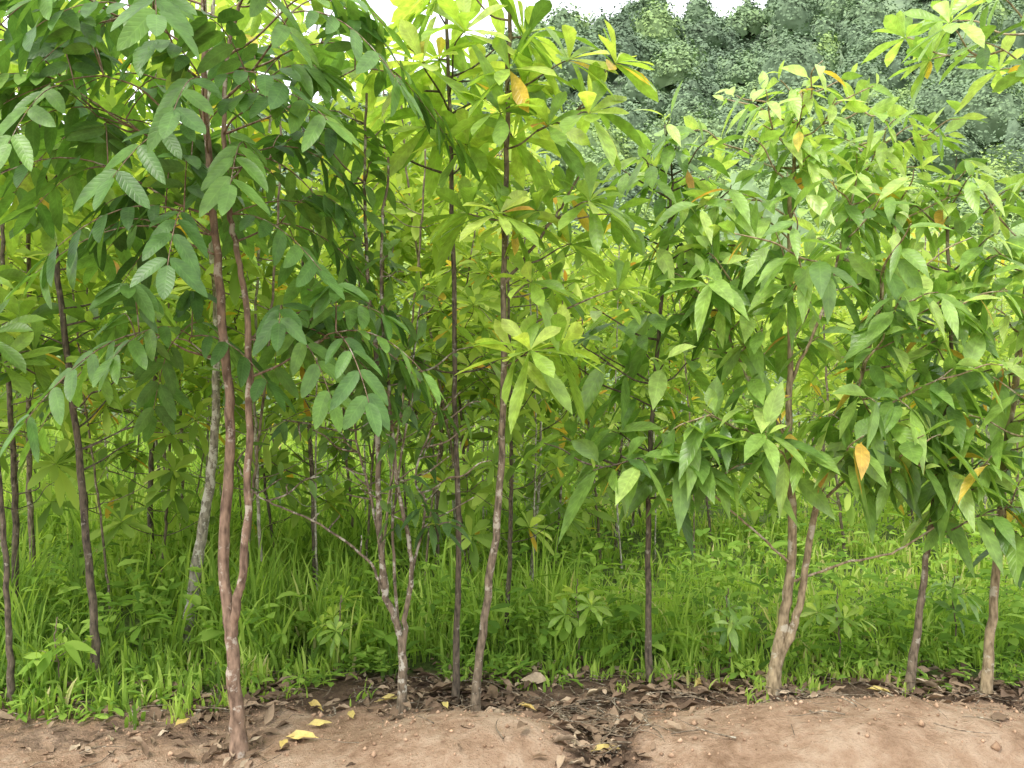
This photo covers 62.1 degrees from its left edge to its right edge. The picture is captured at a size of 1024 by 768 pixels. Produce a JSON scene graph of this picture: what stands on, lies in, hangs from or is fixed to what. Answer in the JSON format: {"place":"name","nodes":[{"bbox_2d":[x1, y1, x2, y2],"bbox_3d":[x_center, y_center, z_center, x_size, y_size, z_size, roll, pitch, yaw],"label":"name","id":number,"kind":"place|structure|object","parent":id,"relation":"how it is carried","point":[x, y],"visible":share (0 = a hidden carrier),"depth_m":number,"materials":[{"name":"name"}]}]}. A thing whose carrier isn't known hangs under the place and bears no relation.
{"place":"outdoors","nodes":[
{"label":"outdoors","id":0,"kind":"place"},
{"bbox_2d":[0,0,766,204],"label":"sky","id":1,"kind":"structure","parent":0,"point":[384,9],"materials":[{"name":"white"}]},
{"bbox_2d":[0,423,1023,767],"bbox_3d":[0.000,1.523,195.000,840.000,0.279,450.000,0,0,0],"label":"ground","id":2,"kind":"structure","parent":0,"point":[892,743],"depth_m":3.67,"materials":[{"name":"soil"}]},
{"bbox_2d":[0,87,88,469],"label":"plantation tree","id":3,"kind":"object","parent":2,"relation":"on","point":[2,438],"visible":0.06,"depth_m":7.58,"materials":[{"name":"green plant"}]},
{"bbox_2d":[0,61,98,705],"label":"young tree","id":4,"kind":"object","parent":2,"relation":"on","point":[45,374],"visible":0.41,"depth_m":4.24,"materials":[{"name":"green plant"}]},
{"bbox_2d":[0,88,106,473],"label":"plantation tree","id":5,"kind":"object","parent":2,"relation":"on","point":[4,464],"visible":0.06,"depth_m":6.59,"materials":[{"name":"green plant"}]},
{"bbox_2d":[14,617,96,694],"bbox_3d":[-2.292,1.409,4.294,0.386,0.463,0.375,0,0,0],"label":"seedling","id":6,"kind":"object","parent":2,"relation":"on","point":[42,661],"visible":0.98,"depth_m":4.28,"materials":[{"name":"green plant"}]},
{"bbox_2d":[5,247,148,550],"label":"plantation tree","id":7,"kind":"object","parent":2,"relation":"on","point":[106,486],"visible":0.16,"depth_m":6.97,"materials":[{"name":"green plant"}]},
{"bbox_2d":[0,2,183,604],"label":"plantation tree","id":8,"kind":"object","parent":2,"relation":"on","point":[61,481],"visible":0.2,"depth_m":5.22,"materials":[{"name":"green plant"}]},
{"bbox_2d":[25,96,160,615],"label":"plantation tree","id":9,"kind":"object","parent":2,"relation":"on","point":[136,162],"visible":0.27,"depth_m":5.60,"materials":[{"name":"green plant"}]},
{"bbox_2d":[0,0,186,575],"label":"plantation tree","id":10,"kind":"object","parent":2,"relation":"on","point":[25,406],"visible":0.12,"depth_m":5.99,"materials":[{"name":"green plant"}]},
{"bbox_2d":[0,0,193,689],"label":"young tree","id":11,"kind":"object","parent":2,"relation":"on","point":[69,352],"visible":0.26,"depth_m":4.43,"materials":[{"name":"green plant"}]},
{"bbox_2d":[75,187,152,478],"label":"plantation tree","id":12,"kind":"object","parent":2,"relation":"on","point":[99,289],"visible":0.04,"depth_m":8.90,"materials":[{"name":"green plant"}]},
{"bbox_2d":[100,111,168,545],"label":"plantation tree","id":13,"kind":"object","parent":2,"relation":"on","point":[131,332],"visible":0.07,"depth_m":7.59,"materials":[{"name":"green plant"}]},
{"bbox_2d":[51,303,242,576],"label":"plantation tree","id":14,"kind":"object","parent":2,"relation":"on","point":[124,514],"visible":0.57,"depth_m":5.93,"materials":[{"name":"green plant"}]},
{"bbox_2d":[101,254,207,469],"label":"plantation tree","id":15,"kind":"object","parent":2,"relation":"on","point":[108,316],"visible":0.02,"depth_m":11.44,"materials":[{"name":"green plant"}]},
{"bbox_2d":[31,1,288,566],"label":"plantation tree","id":16,"kind":"object","parent":2,"relation":"on","point":[200,382],"visible":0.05,"depth_m":6.87,"materials":[{"name":"green plant"}]},
{"bbox_2d":[73,143,275,519],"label":"plantation tree","id":17,"kind":"object","parent":2,"relation":"on","point":[144,460],"visible":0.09,"depth_m":7.67,"materials":[{"name":"green plant"}]},
{"bbox_2d":[87,173,267,495],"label":"plantation tree","id":18,"kind":"object","parent":2,"relation":"on","point":[187,445],"visible":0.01,"depth_m":9.80,"materials":[{"name":"green plant"}]},
{"bbox_2d":[156,197,249,488],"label":"plantation tree","id":19,"kind":"object","parent":2,"relation":"on","point":[207,362],"visible":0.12,"depth_m":6.97,"materials":[{"name":"green plant"}]},
{"bbox_2d":[167,208,242,531],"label":"plantation tree","id":20,"kind":"object","parent":2,"relation":"on","point":[191,386],"visible":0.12,"depth_m":7.40,"materials":[{"name":"green plant"}]},
{"bbox_2d":[103,0,310,642],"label":"young tree","id":21,"kind":"object","parent":2,"relation":"on","point":[213,388],"visible":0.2,"depth_m":5.28,"materials":[{"name":"green plant"}]},
{"bbox_2d":[171,104,259,494],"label":"plantation tree","id":22,"kind":"object","parent":2,"relation":"on","point":[176,254],"visible":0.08,"depth_m":6.83,"materials":[{"name":"green plant"}]},
{"bbox_2d":[204,209,274,523],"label":"plantation tree","id":23,"kind":"object","parent":2,"relation":"on","point":[239,410],"visible":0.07,"depth_m":7.33,"materials":[{"name":"green plant"}]},
{"bbox_2d":[165,4,314,603],"bbox_3d":[-1.757,-0.378,5.456,0.978,4.036,1.038,1,-2,-39],"label":"plantation tree","id":24,"kind":"object","parent":2,"relation":"on","point":[300,185],"visible":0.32,"depth_m":5.40,"materials":[{"name":"green plant"}]},
{"bbox_2d":[0,0,480,758],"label":"young tree","id":25,"kind":"object","parent":2,"relation":"on","point":[194,166],"visible":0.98,"depth_m":3.58,"materials":[{"name":"green plant"}]},
{"bbox_2d":[189,0,333,587],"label":"plantation tree","id":26,"kind":"object","parent":2,"relation":"on","point":[234,288],"visible":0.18,"depth_m":5.62,"materials":[{"name":"green plant"}]},
{"bbox_2d":[170,256,353,551],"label":"plantation tree","id":27,"kind":"object","parent":2,"relation":"on","point":[283,458],"visible":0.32,"depth_m":6.62,"materials":[{"name":"green plant"}]},
{"bbox_2d":[230,273,316,476],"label":"plantation tree","id":28,"kind":"object","parent":2,"relation":"on","point":[289,440],"visible":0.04,"depth_m":12.20,"materials":[{"name":"green plant"}]},
{"bbox_2d":[286,730,318,738],"bbox_3d":[-0.938,1.566,3.792,0.157,0.030,0.053,0,0,0],"label":"fallen leaf","id":29,"kind":"object","parent":2,"relation":"on","point":[297,734],"visible":0.97,"depth_m":3.80,"materials":[{"name":"yellow plant"}]},
{"bbox_2d":[173,0,454,584],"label":"plantation tree","id":30,"kind":"object","parent":2,"relation":"on","point":[187,357],"visible":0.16,"depth_m":6.33,"materials":[{"name":"green plant"}]},
{"bbox_2d":[261,136,373,599],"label":"plantation tree","id":31,"kind":"object","parent":2,"relation":"on","point":[278,437],"visible":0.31,"depth_m":5.71,"materials":[{"name":"green plant"}]},
{"bbox_2d":[307,585,378,663],"bbox_3d":[-0.978,1.383,4.724,0.336,0.513,0.397,0,0,26],"label":"seedling","id":32,"kind":"object","parent":2,"relation":"on","point":[322,630],"visible":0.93,"depth_m":4.72,"materials":[{"name":"green plant"}]},
{"bbox_2d":[277,305,445,569],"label":"plantation tree","id":33,"kind":"object","parent":2,"relation":"on","point":[350,463],"visible":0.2,"depth_m":7.44,"materials":[{"name":"green plant"}]},
{"bbox_2d":[320,134,411,551],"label":"plantation tree","id":34,"kind":"object","parent":2,"relation":"on","point":[325,249],"visible":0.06,"depth_m":8.01,"materials":[{"name":"green plant"}]},
{"bbox_2d":[234,93,498,714],"bbox_3d":[-0.729,0.113,4.113,1.350,3.035,0.673,0,0,0],"label":"young tree","id":35,"kind":"object","parent":2,"relation":"on","point":[378,196],"visible":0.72,"depth_m":4.09,"materials":[{"name":"green plant"}]},
{"bbox_2d":[318,59,426,564],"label":"plantation tree","id":36,"kind":"object","parent":2,"relation":"on","point":[323,255],"visible":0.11,"depth_m":6.73,"materials":[{"name":"green plant"}]},
{"bbox_2d":[347,166,423,516],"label":"plantation tree","id":37,"kind":"object","parent":2,"relation":"on","point":[401,300],"visible":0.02,"depth_m":8.19,"materials":[{"name":"green plant"}]},
{"bbox_2d":[337,168,439,561],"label":"plantation tree","id":38,"kind":"object","parent":2,"relation":"on","point":[408,258],"visible":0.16,"depth_m":6.50,"materials":[{"name":"green plant"}]},
{"bbox_2d":[330,43,465,608],"bbox_3d":[-0.853,-0.282,5.597,0.832,3.834,0.884,2,0,-33],"label":"plantation tree","id":39,"kind":"object","parent":2,"relation":"on","point":[395,180],"visible":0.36,"depth_m":5.58,"materials":[{"name":"green plant"}]},
{"bbox_2d":[362,120,474,512],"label":"plantation tree","id":40,"kind":"object","parent":2,"relation":"on","point":[406,138],"visible":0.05,"depth_m":7.41,"materials":[{"name":"green plant"}]},
{"bbox_2d":[345,90,530,567],"bbox_3d":[-0.695,-0.485,7.119,1.892,4.240,1.881,0,1,32],"label":"plantation tree","id":41,"kind":"object","parent":2,"relation":"on","point":[395,258],"visible":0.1,"depth_m":7.02,"materials":[{"name":"green plant"}]},
{"bbox_2d":[384,149,500,593],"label":"plantation tree","id":42,"kind":"object","parent":2,"relation":"on","point":[423,262],"visible":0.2,"depth_m":6.15,"materials":[{"name":"green plant"}]},
{"bbox_2d":[321,0,567,700],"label":"young tree","id":43,"kind":"object","parent":2,"relation":"on","point":[428,79],"visible":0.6,"depth_m":4.23,"materials":[{"name":"green plant"}]},
{"bbox_2d":[405,150,499,561],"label":"plantation tree","id":44,"kind":"object","parent":2,"relation":"on","point":[479,232],"visible":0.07,"depth_m":6.59,"materials":[{"name":"green plant"}]},
{"bbox_2d":[349,102,561,531],"bbox_3d":[-0.294,-0.582,8.128,2.053,4.447,2.050,0,0,-26],"label":"plantation tree","id":45,"kind":"object","parent":2,"relation":"on","point":[421,397],"visible":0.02,"depth_m":8.04,"materials":[{"name":"green plant"}]},
{"bbox_2d":[389,47,538,587],"bbox_3d":[-0.299,-0.354,5.963,1.013,3.992,0.954,1,5,5],"label":"plantation tree","id":46,"kind":"object","parent":2,"relation":"on","point":[415,219],"visible":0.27,"depth_m":5.79,"materials":[{"name":"green plant"}]},
{"bbox_2d":[398,264,554,590],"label":"plantation tree","id":47,"kind":"object","parent":2,"relation":"on","point":[469,506],"visible":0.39,"depth_m":6.00,"materials":[{"name":"green plant"}]},
{"bbox_2d":[461,223,520,515],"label":"plantation tree","id":48,"kind":"object","parent":2,"relation":"on","point":[469,388],"visible":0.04,"depth_m":9.32,"materials":[{"name":"green plant"}]},
{"bbox_2d":[459,85,544,519],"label":"plantation tree","id":49,"kind":"object","parent":2,"relation":"on","point":[493,145],"visible":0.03,"depth_m":8.87,"materials":[{"name":"green plant"}]},
{"bbox_2d":[468,153,549,420],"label":"plantation tree","id":50,"kind":"object","parent":2,"relation":"on","point":[487,222],"visible":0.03,"depth_m":10.05,"materials":[{"name":"green plant"}]},
{"bbox_2d":[0,407,1023,731],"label":"grass","id":51,"kind":"structure","parent":2,"relation":"on","point":[276,575],"depth_m":5.39,"materials":[{"name":"green plant"}]},
{"bbox_2d":[0,651,1023,767],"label":"leaf litter","id":52,"kind":"object","parent":2,"relation":"on","point":[534,676],"visible":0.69,"depth_m":4.24,"materials":[{"name":"brown plant"}]},
{"bbox_2d":[0,658,1023,767],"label":"dry twigs","id":53,"kind":"object","parent":2,"relation":"on","point":[557,709],"visible":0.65,"depth_m":4.13,"materials":[{"name":"brown plant"}]},
{"bbox_2d":[0,694,1023,767],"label":"soil crumbs","id":54,"kind":"object","parent":2,"relation":"on","point":[996,745],"visible":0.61,"depth_m":3.69,"materials":[{"name":"brown soil"}]},
{"bbox_2d":[0,451,1023,723],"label":"weeds","id":55,"kind":"object","parent":2,"relation":"on","point":[636,611],"visible":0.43,"depth_m":5.08,"materials":[{"name":"green plant"}]},
{"bbox_2d":[480,192,547,501],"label":"plantation tree","id":56,"kind":"object","parent":2,"relation":"on","point":[496,233],"visible":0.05,"depth_m":7.15,"materials":[{"name":"green plant"}]},
{"bbox_2d":[393,141,637,631],"bbox_3d":[0.023,-0.021,5.309,1.498,3.330,1.506,0,0,41],"label":"plantation tree","id":57,"kind":"object","parent":2,"relation":"on","point":[557,460],"visible":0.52,"depth_m":5.25,"materials":[{"name":"green plant"}]},
{"bbox_2d":[480,150,571,581],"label":"plantation tree","id":58,"kind":"object","parent":2,"relation":"on","point":[516,302],"visible":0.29,"depth_m":6.17,"materials":[{"name":"green plant"}]},
{"bbox_2d":[402,0,661,710],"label":"young tree","id":59,"kind":"object","parent":2,"relation":"on","point":[526,102],"visible":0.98,"depth_m":3.94,"materials":[{"name":"green plant"}]},
{"bbox_2d":[443,224,624,577],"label":"plantation tree","id":60,"kind":"object","parent":2,"relation":"on","point":[483,391],"visible":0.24,"depth_m":6.59,"materials":[{"name":"green plant"}]},
{"bbox_2d":[513,238,610,563],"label":"plantation tree","id":61,"kind":"object","parent":2,"relation":"on","point":[574,289],"visible":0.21,"depth_m":7.49,"materials":[{"name":"green plant"}]},
{"bbox_2d":[505,264,634,522],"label":"plantation tree","id":62,"kind":"object","parent":2,"relation":"on","point":[586,419],"visible":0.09,"depth_m":8.66,"materials":[{"name":"green plant"}]},
{"bbox_2d":[526,230,620,484],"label":"plantation tree","id":63,"kind":"object","parent":2,"relation":"on","point":[581,266],"visible":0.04,"depth_m":12.10,"materials":[{"name":"green plant"}]},
{"bbox_2d":[542,221,605,435],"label":"plantation tree","id":64,"kind":"object","parent":2,"relation":"on","point":[583,284],"visible":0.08,"depth_m":8.27,"materials":[{"name":"green plant"}]},
{"bbox_2d":[548,579,611,655],"bbox_3d":[0.384,1.380,4.866,0.366,0.518,0.454,0,0,0],"label":"seedling","id":65,"kind":"object","parent":2,"relation":"on","point":[561,605],"visible":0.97,"depth_m":4.81,"materials":[{"name":"green plant"}]},
{"bbox_2d":[532,318,634,563],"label":"plantation tree","id":66,"kind":"object","parent":2,"relation":"on","point":[597,513],"visible":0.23,"depth_m":7.33,"materials":[{"name":"green plant"}]},
{"bbox_2d":[574,208,653,573],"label":"plantation tree","id":67,"kind":"object","parent":2,"relation":"on","point":[596,402],"visible":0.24,"depth_m":7.08,"materials":[{"name":"green plant"}]},
{"bbox_2d":[557,235,686,549],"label":"plantation tree","id":68,"kind":"object","parent":2,"relation":"on","point":[612,371],"visible":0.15,"depth_m":8.11,"materials":[{"name":"green plant"}]},
{"bbox_2d":[598,237,676,535],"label":"plantation tree","id":69,"kind":"object","parent":2,"relation":"on","point":[645,443],"visible":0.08,"depth_m":8.84,"materials":[{"name":"green plant"}]},
{"bbox_2d":[597,331,687,517],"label":"plantation tree","id":70,"kind":"object","parent":2,"relation":"on","point":[608,391],"visible":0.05,"depth_m":9.57,"materials":[{"name":"green plant"}]},
{"bbox_2d":[606,223,683,558],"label":"plantation tree","id":71,"kind":"object","parent":2,"relation":"on","point":[641,391],"visible":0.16,"depth_m":7.89,"materials":[{"name":"green plant"}]},
{"bbox_2d":[523,80,793,683],"bbox_3d":[0.720,0.057,4.434,1.353,3.149,1.034,0,0,0],"label":"young tree","id":72,"kind":"object","parent":2,"relation":"on","point":[636,485],"visible":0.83,"depth_m":4.36,"materials":[{"name":"green plant"}]},
{"bbox_2d":[606,219,736,457],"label":"plantation tree","id":73,"kind":"object","parent":2,"relation":"on","point":[678,232],"visible":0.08,"depth_m":9.57,"materials":[{"name":"green plant"}]},
{"bbox_2d":[648,249,713,430],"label":"plantation tree","id":74,"kind":"object","parent":2,"relation":"on","point":[680,353],"visible":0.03,"depth_m":14.55,"materials":[{"name":"green plant"}]},
{"bbox_2d":[652,246,731,559],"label":"plantation tree","id":75,"kind":"object","parent":2,"relation":"on","point":[688,403],"visible":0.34,"depth_m":7.82,"materials":[{"name":"green plant"}]},
{"bbox_2d":[641,284,766,546],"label":"plantation tree","id":76,"kind":"object","parent":2,"relation":"on","point":[665,311],"visible":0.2,"depth_m":8.21,"materials":[{"name":"green plant"}]},
{"bbox_2d":[702,588,755,667],"bbox_3d":[1.205,1.385,4.715,0.283,0.510,0.360,0,0,21],"label":"seedling","id":77,"kind":"object","parent":2,"relation":"on","point":[737,621],"visible":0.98,"depth_m":4.67,"materials":[{"name":"green plant"}]},
{"bbox_2d":[699,276,786,423],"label":"plantation tree","id":78,"kind":"object","parent":2,"relation":"on","point":[711,370],"visible":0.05,"depth_m":16.61,"materials":[{"name":"green plant"}]},
{"bbox_2d":[716,240,803,530],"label":"plantation tree","id":79,"kind":"object","parent":2,"relation":"on","point":[758,319],"visible":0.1,"depth_m":8.76,"materials":[{"name":"green plant"}]},
{"bbox_2d":[747,242,849,428],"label":"plantation tree","id":80,"kind":"object","parent":2,"relation":"on","point":[771,377],"visible":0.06,"depth_m":17.84,"materials":[{"name":"green plant"}]},
{"bbox_2d":[762,276,843,446],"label":"plantation tree","id":81,"kind":"object","parent":2,"relation":"on","point":[795,386],"visible":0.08,"depth_m":14.42,"materials":[{"name":"green plant"}]},
{"bbox_2d":[782,291,826,501],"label":"plantation tree","id":82,"kind":"object","parent":2,"relation":"on","point":[796,402],"visible":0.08,"depth_m":11.41,"materials":[{"name":"green plant"}]},
{"bbox_2d":[794,300,837,451],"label":"plantation tree","id":83,"kind":"object","parent":2,"relation":"on","point":[818,413],"visible":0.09,"depth_m":11.06,"materials":[{"name":"green plant"}]},
{"bbox_2d":[796,288,848,503],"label":"plantation tree","id":84,"kind":"object","parent":2,"relation":"on","point":[820,406],"visible":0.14,"depth_m":10.65,"materials":[{"name":"green plant"}]},
{"bbox_2d":[797,257,852,509],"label":"plantation tree","id":85,"kind":"object","parent":2,"relation":"on","point":[831,362],"visible":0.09,"depth_m":10.79,"materials":[{"name":"green plant"}]},
{"bbox_2d":[640,60,1023,694],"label":"young tree","id":86,"kind":"object","parent":2,"relation":"on","point":[862,466],"visible":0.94,"depth_m":4.21,"materials":[{"name":"green plant"}]},
{"bbox_2d":[797,579,876,661],"bbox_3d":[1.807,1.367,4.753,0.449,0.545,0.361,0,0,0],"label":"seedling","id":87,"kind":"object","parent":2,"relation":"on","point":[857,610],"visible":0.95,"depth_m":4.72,"materials":[{"name":"green plant"}]},
{"bbox_2d":[776,307,900,551],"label":"plantation tree","id":88,"kind":"object","parent":2,"relation":"on","point":[811,405],"visible":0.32,"depth_m":7.92,"materials":[{"name":"green plant"}]},
{"bbox_2d":[783,217,909,522],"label":"plantation tree","id":89,"kind":"object","parent":2,"relation":"on","point":[844,312],"visible":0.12,"depth_m":9.62,"materials":[{"name":"green plant"}]},
{"bbox_2d":[822,253,882,446],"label":"plantation tree","id":90,"kind":"object","parent":2,"relation":"on","point":[839,347],"visible":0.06,"depth_m":9.56,"materials":[{"name":"green plant"}]},
{"bbox_2d":[841,294,985,552],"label":"plantation tree","id":91,"kind":"object","parent":2,"relation":"on","point":[905,411],"visible":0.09,"depth_m":7.93,"materials":[{"name":"green plant"}]},
{"bbox_2d":[882,225,971,523],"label":"plantation tree","id":92,"kind":"object","parent":2,"relation":"on","point":[925,252],"visible":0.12,"depth_m":8.79,"materials":[{"name":"green plant"}]},
{"bbox_2d":[861,0,1023,698],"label":"young tree","id":93,"kind":"object","parent":2,"relation":"on","point":[997,420],"visible":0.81,"depth_m":4.29,"materials":[{"name":"green plant"}]},
{"bbox_2d":[900,209,984,551],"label":"plantation tree","id":94,"kind":"object","parent":2,"relation":"on","point":[957,256],"visible":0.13,"depth_m":8.08,"materials":[{"name":"green plant"}]},
{"bbox_2d":[911,576,983,646],"bbox_3d":[2.575,1.392,5.031,0.344,0.531,0.343,0,0,0],"label":"seedling","id":95,"kind":"object","parent":2,"relation":"on","point":[955,608],"visible":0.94,"depth_m":4.99,"materials":[{"name":"green plant"}]},
{"bbox_2d":[881,144,1023,691],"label":"young tree","id":96,"kind":"object","parent":2,"relation":"on","point":[965,505],"visible":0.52,"depth_m":4.28,"materials":[{"name":"green plant"}]},
{"bbox_2d":[944,273,1015,466],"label":"plantation tree","id":97,"kind":"object","parent":2,"relation":"on","point":[999,346],"visible":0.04,"depth_m":15.61,"materials":[{"name":"green plant"}]},
{"bbox_2d":[959,251,1013,501],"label":"plantation tree","id":98,"kind":"object","parent":2,"relation":"on","point":[988,353],"visible":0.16,"depth_m":10.05,"materials":[{"name":"green plant"}]},
{"bbox_2d":[964,273,1008,508],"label":"plantation tree","id":99,"kind":"object","parent":2,"relation":"on","point":[1003,353],"visible":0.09,"depth_m":10.52,"materials":[{"name":"green plant"}]},
{"bbox_2d":[972,282,1023,409],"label":"plantation tree","id":100,"kind":"object","parent":2,"relation":"on","point":[1004,303],"visible":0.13,"depth_m":19.12,"materials":[{"name":"green plant"}]},
{"bbox_2d":[974,317,1023,522],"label":"plantation tree","id":101,"kind":"object","parent":2,"relation":"on","point":[1020,404],"visible":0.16,"depth_m":8.94,"materials":[{"name":"green plant"}]},
{"bbox_2d":[988,254,1023,535],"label":"plantation tree","id":102,"kind":"object","parent":2,"relation":"on","point":[1012,347],"visible":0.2,"depth_m":7.53,"materials":[{"name":"green plant"}]},
{"bbox_2d":[77,0,1023,422],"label":"hill","id":103,"kind":"structure","parent":0,"point":[887,6],"depth_m":127.80,"materials":[{"name":"green plant"}]},
{"bbox_2d":[1,0,1023,425],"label":"hillside forest","id":104,"kind":"object","parent":103,"relation":"on","point":[701,52],"visible":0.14,"depth_m":92.03,"materials":[{"name":"green plant"}]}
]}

